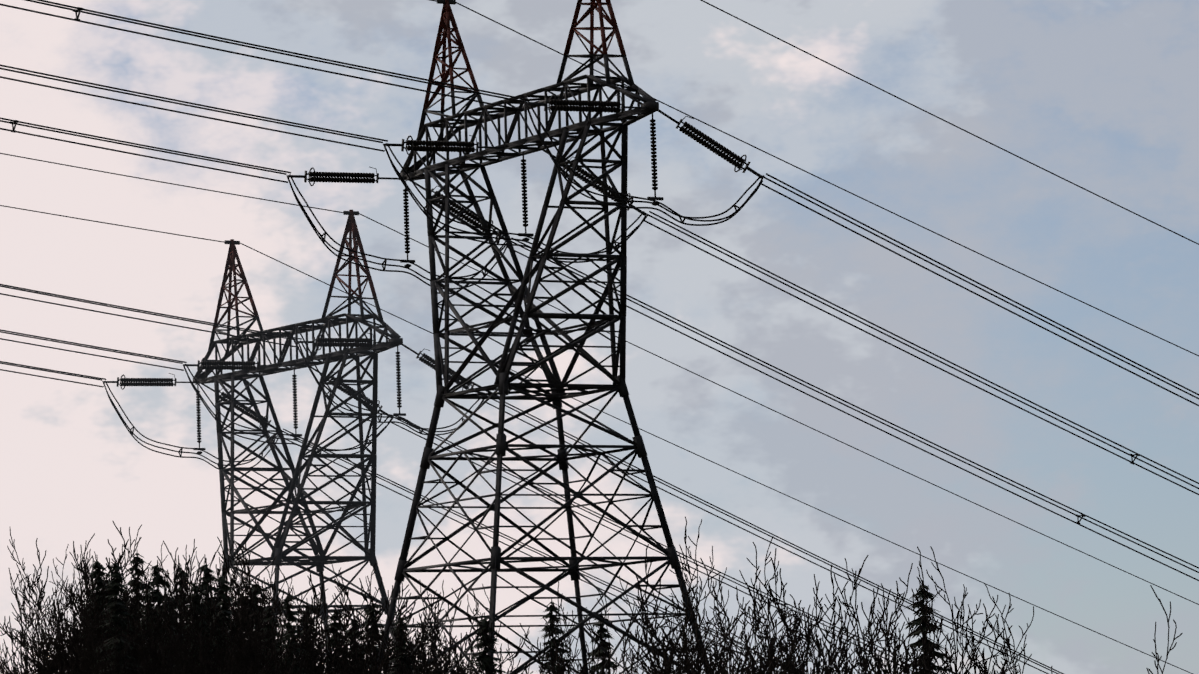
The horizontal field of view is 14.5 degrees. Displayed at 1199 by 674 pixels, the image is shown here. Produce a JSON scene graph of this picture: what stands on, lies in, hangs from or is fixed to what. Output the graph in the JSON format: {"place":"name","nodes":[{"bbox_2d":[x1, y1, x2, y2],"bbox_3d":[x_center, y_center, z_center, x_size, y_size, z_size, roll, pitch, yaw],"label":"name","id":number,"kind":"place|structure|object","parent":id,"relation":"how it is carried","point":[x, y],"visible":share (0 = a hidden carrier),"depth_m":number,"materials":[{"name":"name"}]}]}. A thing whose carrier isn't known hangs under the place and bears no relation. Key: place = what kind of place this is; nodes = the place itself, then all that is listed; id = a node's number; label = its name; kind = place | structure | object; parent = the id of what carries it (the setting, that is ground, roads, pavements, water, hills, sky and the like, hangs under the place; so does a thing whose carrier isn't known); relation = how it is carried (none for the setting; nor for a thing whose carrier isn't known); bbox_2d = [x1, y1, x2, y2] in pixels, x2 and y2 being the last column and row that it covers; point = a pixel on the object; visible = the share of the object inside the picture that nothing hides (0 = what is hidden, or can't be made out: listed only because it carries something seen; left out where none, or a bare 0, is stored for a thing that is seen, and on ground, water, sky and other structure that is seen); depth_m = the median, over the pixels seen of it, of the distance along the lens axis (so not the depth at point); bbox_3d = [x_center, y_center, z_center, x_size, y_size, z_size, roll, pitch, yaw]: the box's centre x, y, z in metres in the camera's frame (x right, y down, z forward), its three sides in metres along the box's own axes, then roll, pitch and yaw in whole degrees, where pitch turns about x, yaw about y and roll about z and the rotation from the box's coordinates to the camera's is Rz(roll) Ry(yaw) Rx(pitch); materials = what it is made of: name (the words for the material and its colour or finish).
{"place":"outdoors","nodes":[
{"label":"outdoors","id":0,"kind":"place"},
{"bbox_2d":[104,333,473,453],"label":"tower insulators","id":1,"kind":"object","parent":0,"point":[320,342],"visible":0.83,"depth_m":251.14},
{"bbox_2d":[193,210,402,670],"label":"tower","id":2,"kind":"structure","parent":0,"point":[319,561],"depth_m":250.75,"materials":[{"name":"metal"}]},
{"bbox_2d":[288,94,761,267],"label":"tower insulators","id":3,"kind":"object","parent":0,"point":[713,146],"visible":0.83,"depth_m":199.57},
{"bbox_2d":[376,0,711,673],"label":"tower","id":4,"kind":"structure","parent":0,"point":[503,385],"depth_m":199.52,"materials":[{"name":"metal"}]},
{"bbox_2d":[0,0,1198,673],"label":"sky","id":5,"kind":"structure","parent":0,"point":[1102,96],"materials":[{"name":"blue"}]},
{"bbox_3d":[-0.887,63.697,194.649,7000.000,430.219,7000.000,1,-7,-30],"label":"ground","id":6,"kind":"structure","parent":0,"visible":0},
{"bbox_2d":[0,569,43,673],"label":"bare tree","id":7,"kind":"object","parent":6,"relation":"on","point":[17,648],"visible":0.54,"depth_m":233.21,"materials":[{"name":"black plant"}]},
{"bbox_2d":[0,573,55,673],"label":"bare tree","id":8,"kind":"object","parent":6,"relation":"on","point":[32,624],"visible":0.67,"depth_m":202.95,"materials":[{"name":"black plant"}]},
{"bbox_2d":[0,563,65,673],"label":"bare tree","id":9,"kind":"object","parent":6,"relation":"on","point":[16,637],"visible":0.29,"depth_m":203.77,"materials":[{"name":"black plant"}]},
{"bbox_2d":[11,538,66,673],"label":"bare tree","id":10,"kind":"object","parent":6,"relation":"on","point":[40,618],"visible":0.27,"depth_m":205.93,"materials":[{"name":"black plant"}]},
{"bbox_2d":[0,528,101,673],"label":"bare tree","id":11,"kind":"object","parent":6,"relation":"on","point":[30,586],"visible":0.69,"depth_m":195.10,"materials":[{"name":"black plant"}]},
{"bbox_2d":[17,580,106,673],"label":"bare tree","id":12,"kind":"object","parent":6,"relation":"on","point":[62,639],"visible":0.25,"depth_m":196.10,"materials":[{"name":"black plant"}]},
{"bbox_2d":[5,544,128,673],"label":"bare tree","id":13,"kind":"object","parent":6,"relation":"on","point":[57,666],"visible":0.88,"depth_m":187.22,"materials":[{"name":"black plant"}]},
{"bbox_2d":[23,577,110,673],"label":"bare tree","id":14,"kind":"object","parent":6,"relation":"on","point":[65,654],"visible":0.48,"depth_m":193.62,"materials":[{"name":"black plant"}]},
{"bbox_2d":[69,564,117,673],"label":"bare tree","id":15,"kind":"object","parent":6,"relation":"on","point":[88,653],"visible":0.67,"depth_m":185.77,"materials":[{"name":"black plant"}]},
{"bbox_2d":[73,558,113,671],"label":"spruce tree","id":16,"kind":"object","parent":6,"relation":"on","point":[97,566],"visible":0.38,"depth_m":198.84,"materials":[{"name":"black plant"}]},
{"bbox_2d":[21,527,174,673],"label":"bare tree","id":17,"kind":"object","parent":6,"relation":"on","point":[123,596],"visible":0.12,"depth_m":199.48,"materials":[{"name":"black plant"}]},
{"bbox_2d":[32,549,166,673],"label":"bare tree","id":18,"kind":"object","parent":6,"relation":"on","point":[78,664],"visible":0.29,"depth_m":194.47,"materials":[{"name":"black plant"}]},
{"bbox_2d":[46,521,179,664],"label":"bare tree","id":19,"kind":"object","parent":6,"relation":"on","point":[109,581],"visible":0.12,"depth_m":205.89,"materials":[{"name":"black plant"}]},
{"bbox_2d":[58,558,170,673],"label":"bare tree","id":20,"kind":"object","parent":6,"relation":"on","point":[85,584],"visible":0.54,"depth_m":190.17,"materials":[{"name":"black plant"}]},
{"bbox_2d":[93,559,140,673],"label":"spruce tree","id":21,"kind":"object","parent":6,"relation":"on","point":[115,586],"visible":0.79,"depth_m":188.68,"materials":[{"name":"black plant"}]},
{"bbox_2d":[82,560,161,673],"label":"bare tree","id":22,"kind":"object","parent":6,"relation":"on","point":[93,640],"visible":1,"depth_m":183.14,"materials":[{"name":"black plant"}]},
{"bbox_2d":[78,559,188,673],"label":"bare tree","id":23,"kind":"object","parent":6,"relation":"on","point":[133,667],"visible":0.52,"depth_m":188.50,"materials":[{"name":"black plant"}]},
{"bbox_2d":[123,552,153,645],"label":"spruce tree","id":24,"kind":"object","parent":6,"relation":"on","point":[140,561],"visible":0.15,"depth_m":218.14,"materials":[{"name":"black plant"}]},
{"bbox_2d":[85,573,206,673],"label":"bare tree","id":25,"kind":"object","parent":6,"relation":"on","point":[109,649],"visible":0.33,"depth_m":193.61,"materials":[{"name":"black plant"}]},
{"bbox_2d":[120,570,175,673],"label":"bare tree","id":26,"kind":"object","parent":6,"relation":"on","point":[138,637],"visible":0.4,"depth_m":193.54,"materials":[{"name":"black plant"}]},
{"bbox_2d":[114,543,198,673],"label":"bare tree","id":27,"kind":"object","parent":6,"relation":"on","point":[170,633],"visible":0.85,"depth_m":182.34,"materials":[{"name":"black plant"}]},
{"bbox_2d":[108,555,208,673],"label":"bare tree","id":28,"kind":"object","parent":6,"relation":"on","point":[183,660],"visible":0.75,"depth_m":182.87,"materials":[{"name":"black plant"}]},
{"bbox_2d":[137,560,182,672],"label":"spruce tree","id":29,"kind":"object","parent":6,"relation":"on","point":[159,580],"visible":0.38,"depth_m":198.98,"materials":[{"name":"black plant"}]},
{"bbox_2d":[119,569,205,672],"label":"bare tree","id":30,"kind":"object","parent":6,"relation":"on","point":[141,597],"visible":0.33,"depth_m":193.86,"materials":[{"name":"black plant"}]},
{"bbox_2d":[140,567,197,673],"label":"bare tree","id":31,"kind":"object","parent":6,"relation":"on","point":[147,608],"visible":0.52,"depth_m":189.36,"materials":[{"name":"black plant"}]},
{"bbox_2d":[148,563,202,673],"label":"bare tree","id":32,"kind":"object","parent":6,"relation":"on","point":[177,621],"visible":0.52,"depth_m":184.79,"materials":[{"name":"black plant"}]},
{"bbox_2d":[173,582,215,671],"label":"spruce tree","id":33,"kind":"object","parent":6,"relation":"on","point":[196,600],"visible":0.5,"depth_m":193.66,"materials":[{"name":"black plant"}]},
{"bbox_2d":[179,551,228,673],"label":"bare tree","id":34,"kind":"object","parent":6,"relation":"on","point":[201,661],"visible":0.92,"depth_m":178.90,"materials":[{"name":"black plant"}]},
{"bbox_2d":[186,558,228,673],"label":"spruce tree","id":35,"kind":"object","parent":6,"relation":"on","point":[206,571],"visible":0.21,"depth_m":199.14,"materials":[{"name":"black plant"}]},
{"bbox_2d":[140,539,279,673],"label":"bare tree","id":36,"kind":"object","parent":6,"relation":"on","point":[212,612],"visible":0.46,"depth_m":189.33,"materials":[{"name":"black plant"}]},
{"bbox_2d":[209,569,241,673],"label":"spruce tree","id":37,"kind":"object","parent":6,"relation":"on","point":[225,611],"visible":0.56,"depth_m":195.67,"materials":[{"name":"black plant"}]},
{"bbox_2d":[164,538,303,673],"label":"bare tree","id":38,"kind":"object","parent":6,"relation":"on","point":[231,655],"visible":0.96,"depth_m":178.38,"materials":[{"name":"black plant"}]},
{"bbox_2d":[198,541,288,673],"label":"bare tree","id":39,"kind":"object","parent":6,"relation":"on","point":[219,625],"visible":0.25,"depth_m":190.36,"materials":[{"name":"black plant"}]},
{"bbox_2d":[206,551,309,673],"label":"bare tree","id":40,"kind":"object","parent":6,"relation":"on","point":[236,623],"visible":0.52,"depth_m":183.48,"materials":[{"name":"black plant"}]},
{"bbox_2d":[204,562,314,673],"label":"bare tree","id":41,"kind":"object","parent":6,"relation":"on","point":[273,648],"visible":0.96,"depth_m":178.24,"materials":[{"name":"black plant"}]},
{"bbox_2d":[255,604,282,673],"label":"spruce tree","id":42,"kind":"object","parent":6,"relation":"on","point":[266,619],"visible":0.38,"depth_m":189.62,"materials":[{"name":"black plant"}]},
{"bbox_2d":[257,565,296,673],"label":"bare tree","id":43,"kind":"object","parent":6,"relation":"on","point":[281,655],"visible":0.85,"depth_m":182.18,"materials":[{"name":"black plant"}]},
{"bbox_2d":[238,583,325,673],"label":"bare tree","id":44,"kind":"object","parent":6,"relation":"on","point":[304,653],"visible":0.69,"depth_m":185.42,"materials":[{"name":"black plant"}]},
{"bbox_2d":[276,590,307,673],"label":"spruce tree","id":45,"kind":"object","parent":6,"relation":"on","point":[287,627],"visible":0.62,"depth_m":186.55,"materials":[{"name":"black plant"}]},
{"bbox_2d":[264,578,329,672],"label":"bare tree","id":46,"kind":"object","parent":6,"relation":"on","point":[311,654],"visible":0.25,"depth_m":191.69,"materials":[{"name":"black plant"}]},
{"bbox_2d":[258,587,370,673],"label":"bare tree","id":47,"kind":"object","parent":6,"relation":"on","point":[324,657],"visible":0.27,"depth_m":205.66,"materials":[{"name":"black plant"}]},
{"bbox_2d":[318,606,348,673],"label":"spruce tree","id":48,"kind":"object","parent":6,"relation":"on","point":[332,624],"visible":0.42,"depth_m":221.51,"materials":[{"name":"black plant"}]},
{"bbox_2d":[304,579,398,673],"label":"bare tree","id":49,"kind":"object","parent":6,"relation":"on","point":[321,662],"visible":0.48,"depth_m":197.44,"materials":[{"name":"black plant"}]},
{"bbox_2d":[312,579,400,673],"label":"bare tree","id":50,"kind":"object","parent":6,"relation":"on","point":[386,654],"visible":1,"depth_m":179.77,"materials":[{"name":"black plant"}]},
{"bbox_2d":[307,561,415,673],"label":"bare tree","id":51,"kind":"object","parent":6,"relation":"on","point":[372,642],"visible":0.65,"depth_m":185.85,"materials":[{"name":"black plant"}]},
{"bbox_2d":[358,602,391,673],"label":"spruce tree","id":52,"kind":"object","parent":6,"relation":"on","point":[368,612],"visible":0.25,"depth_m":225.71,"materials":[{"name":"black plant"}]},
{"bbox_2d":[323,562,438,673],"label":"bare tree","id":53,"kind":"object","parent":6,"relation":"on","point":[343,652],"visible":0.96,"depth_m":183.62,"materials":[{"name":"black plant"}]},
{"bbox_2d":[387,613,420,673],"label":"spruce tree","id":54,"kind":"object","parent":6,"relation":"on","point":[404,648],"visible":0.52,"depth_m":190.60,"materials":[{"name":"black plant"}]},
{"bbox_2d":[379,604,444,673],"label":"bare tree","id":55,"kind":"object","parent":6,"relation":"on","point":[395,656],"visible":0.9,"depth_m":181.33,"materials":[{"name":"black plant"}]},
{"bbox_2d":[395,590,441,673],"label":"bare tree","id":56,"kind":"object","parent":6,"relation":"on","point":[424,657],"visible":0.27,"depth_m":193.53,"materials":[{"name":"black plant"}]},
{"bbox_2d":[389,580,480,673],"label":"bare tree","id":57,"kind":"object","parent":6,"relation":"on","point":[461,647],"visible":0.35,"depth_m":207.64,"materials":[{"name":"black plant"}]},
{"bbox_2d":[412,581,463,673],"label":"bare tree","id":58,"kind":"object","parent":6,"relation":"on","point":[432,643],"visible":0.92,"depth_m":186.90,"materials":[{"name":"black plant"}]},
{"bbox_2d":[406,607,473,673],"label":"bare tree","id":59,"kind":"object","parent":6,"relation":"on","point":[418,656],"visible":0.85,"depth_m":187.42,"materials":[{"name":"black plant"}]},
{"bbox_2d":[467,612,506,673],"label":"spruce tree","id":60,"kind":"object","parent":6,"relation":"on","point":[485,660],"visible":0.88,"depth_m":185.78,"materials":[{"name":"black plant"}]},
{"bbox_2d":[465,594,528,673],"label":"bare tree","id":61,"kind":"object","parent":6,"relation":"on","point":[499,660],"visible":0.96,"depth_m":185.22,"materials":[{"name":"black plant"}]},
{"bbox_2d":[444,587,551,673],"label":"bare tree","id":62,"kind":"object","parent":6,"relation":"on","point":[456,658],"visible":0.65,"depth_m":191.66,"materials":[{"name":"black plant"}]},
{"bbox_2d":[461,597,575,673],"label":"bare tree","id":63,"kind":"object","parent":6,"relation":"on","point":[554,661],"visible":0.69,"depth_m":186.86,"materials":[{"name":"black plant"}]},
{"bbox_2d":[537,599,573,673],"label":"spruce tree","id":64,"kind":"object","parent":6,"relation":"on","point":[550,609],"visible":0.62,"depth_m":188.90,"materials":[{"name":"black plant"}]},
{"bbox_2d":[526,593,587,673],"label":"bare tree","id":65,"kind":"object","parent":6,"relation":"on","point":[565,623],"visible":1,"depth_m":178.06,"materials":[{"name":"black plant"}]},
{"bbox_2d":[525,578,589,673],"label":"bare tree","id":66,"kind":"object","parent":6,"relation":"on","point":[563,668],"visible":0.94,"depth_m":179.58,"materials":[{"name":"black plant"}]},
{"bbox_2d":[0,0,1198,580],"bbox_3d":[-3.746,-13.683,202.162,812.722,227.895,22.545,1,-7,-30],"label":"tower main conductors","id":67,"kind":"object","parent":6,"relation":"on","point":[524,246],"visible":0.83,"depth_m":203.12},
{"bbox_2d":[0,153,1198,673],"bbox_3d":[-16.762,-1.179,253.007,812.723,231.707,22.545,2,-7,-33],"label":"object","id":68,"kind":"object","parent":6,"relation":"on","point":[330,391],"visible":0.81,"depth_m":256.17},
{"bbox_2d":[570,586,630,673],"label":"bare tree","id":69,"kind":"object","parent":6,"relation":"on","point":[604,640],"visible":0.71,"depth_m":203.23,"materials":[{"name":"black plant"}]},
{"bbox_2d":[587,611,619,673],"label":"spruce tree","id":70,"kind":"object","parent":6,"relation":"on","point":[600,664],"visible":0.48,"depth_m":237.72,"materials":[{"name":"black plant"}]},
{"bbox_2d":[562,592,649,673],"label":"bare tree","id":71,"kind":"object","parent":6,"relation":"on","point":[599,646],"visible":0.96,"depth_m":183.95,"materials":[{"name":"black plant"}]},
{"bbox_2d":[624,584,673,672],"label":"bare tree","id":72,"kind":"object","parent":6,"relation":"on","point":[653,653],"visible":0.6,"depth_m":176.97,"materials":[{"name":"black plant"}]},
{"bbox_2d":[622,544,679,673],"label":"bare tree","id":73,"kind":"object","parent":6,"relation":"on","point":[628,639],"visible":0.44,"depth_m":186.92,"materials":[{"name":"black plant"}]},
{"bbox_2d":[618,576,726,673],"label":"bare tree","id":74,"kind":"object","parent":6,"relation":"on","point":[642,652],"visible":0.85,"depth_m":163.52,"materials":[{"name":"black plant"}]},
{"bbox_2d":[636,585,745,673],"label":"bare tree","id":75,"kind":"object","parent":6,"relation":"on","point":[662,652],"visible":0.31,"depth_m":183.58,"materials":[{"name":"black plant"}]},
{"bbox_2d":[644,516,775,673],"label":"bare tree","id":76,"kind":"object","parent":6,"relation":"on","point":[702,658],"visible":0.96,"depth_m":145.24,"materials":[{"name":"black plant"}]},
{"bbox_2d":[642,575,789,673],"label":"bare tree","id":77,"kind":"object","parent":6,"relation":"on","point":[726,636],"visible":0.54,"depth_m":160.96,"materials":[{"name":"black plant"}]},
{"bbox_2d":[653,519,785,673],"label":"bare tree","id":78,"kind":"object","parent":6,"relation":"on","point":[694,656],"visible":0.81,"depth_m":146.50,"materials":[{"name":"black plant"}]},
{"bbox_2d":[709,567,753,673],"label":"bare tree","id":79,"kind":"object","parent":6,"relation":"on","point":[718,617],"visible":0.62,"depth_m":168.91,"materials":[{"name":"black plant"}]},
{"bbox_2d":[695,558,812,673],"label":"bare tree","id":80,"kind":"object","parent":6,"relation":"on","point":[721,607],"visible":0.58,"depth_m":185.51,"materials":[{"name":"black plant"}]},
{"bbox_2d":[733,582,774,673],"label":"bare tree","id":81,"kind":"object","parent":6,"relation":"on","point":[746,648],"visible":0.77,"depth_m":161.25,"materials":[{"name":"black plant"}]},
{"bbox_2d":[708,542,805,673],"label":"bare tree","id":82,"kind":"object","parent":6,"relation":"on","point":[756,624],"visible":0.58,"depth_m":182.10,"materials":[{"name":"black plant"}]},
{"bbox_2d":[699,536,835,673],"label":"bare tree","id":83,"kind":"object","parent":6,"relation":"on","point":[791,651],"visible":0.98,"depth_m":149.91,"materials":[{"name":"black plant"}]},
{"bbox_2d":[748,568,790,671],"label":"bare tree","id":84,"kind":"object","parent":6,"relation":"on","point":[772,618],"visible":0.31,"depth_m":192.93,"materials":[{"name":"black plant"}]},
{"bbox_2d":[725,548,845,673],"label":"bare tree","id":85,"kind":"object","parent":6,"relation":"on","point":[786,617],"visible":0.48,"depth_m":188.91,"materials":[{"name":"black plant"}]},
{"bbox_2d":[750,574,865,673],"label":"bare tree","id":86,"kind":"object","parent":6,"relation":"on","point":[817,618],"visible":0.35,"depth_m":209.36,"materials":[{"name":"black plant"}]},
{"bbox_2d":[787,606,845,673],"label":"bare tree","id":87,"kind":"object","parent":6,"relation":"on","point":[815,661],"visible":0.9,"depth_m":167.55,"materials":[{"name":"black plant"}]},
{"bbox_2d":[746,564,891,673],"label":"bare tree","id":88,"kind":"object","parent":6,"relation":"on","point":[821,608],"visible":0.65,"depth_m":198.27,"materials":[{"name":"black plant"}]},
{"bbox_2d":[774,558,872,673],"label":"bare tree","id":89,"kind":"object","parent":6,"relation":"on","point":[832,633],"visible":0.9,"depth_m":177.18,"materials":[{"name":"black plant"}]},
{"bbox_2d":[814,589,924,673],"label":"bare tree","id":90,"kind":"object","parent":6,"relation":"on","point":[912,671],"visible":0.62,"depth_m":190.63,"materials":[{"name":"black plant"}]},
{"bbox_2d":[842,555,910,673],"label":"bare tree","id":91,"kind":"object","parent":6,"relation":"on","point":[873,641],"visible":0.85,"depth_m":182.00,"materials":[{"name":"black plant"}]},
{"bbox_2d":[841,563,922,673],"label":"bare tree","id":92,"kind":"object","parent":6,"relation":"on","point":[899,631],"visible":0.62,"depth_m":192.51,"materials":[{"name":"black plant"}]},
{"bbox_2d":[858,583,908,673],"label":"bare tree","id":93,"kind":"object","parent":6,"relation":"on","point":[885,640],"visible":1,"depth_m":166.21,"materials":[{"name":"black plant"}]},
{"bbox_2d":[817,573,971,673],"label":"bare tree","id":94,"kind":"object","parent":6,"relation":"on","point":[856,648],"visible":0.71,"depth_m":187.49,"materials":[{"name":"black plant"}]},
{"bbox_2d":[852,567,967,673],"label":"bare tree","id":95,"kind":"object","parent":6,"relation":"on","point":[935,647],"visible":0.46,"depth_m":192.47,"materials":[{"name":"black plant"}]},
{"bbox_2d":[886,546,956,673],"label":"bare tree","id":96,"kind":"object","parent":6,"relation":"on","point":[921,670],"visible":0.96,"depth_m":170.25,"materials":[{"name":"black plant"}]},
{"bbox_2d":[899,580,954,673],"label":"spruce tree","id":97,"kind":"object","parent":6,"relation":"on","point":[918,621],"visible":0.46,"depth_m":222.20,"materials":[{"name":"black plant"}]},
{"bbox_2d":[942,584,989,673],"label":"bare tree","id":98,"kind":"object","parent":6,"relation":"on","point":[963,632],"visible":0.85,"depth_m":148.48,"materials":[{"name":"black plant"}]},
{"bbox_2d":[914,546,1018,673],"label":"bare tree","id":99,"kind":"object","parent":6,"relation":"on","point":[957,627],"visible":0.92,"depth_m":147.94,"materials":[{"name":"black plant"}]},
{"bbox_2d":[967,583,1051,673],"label":"bare tree","id":100,"kind":"object","parent":6,"relation":"on","point":[1007,642],"visible":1,"depth_m":136.91,"materials":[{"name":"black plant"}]},
{"bbox_2d":[1146,585,1182,673],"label":"bare tree","id":101,"kind":"object","parent":6,"relation":"on","point":[1157,658],"visible":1,"depth_m":179.79,"materials":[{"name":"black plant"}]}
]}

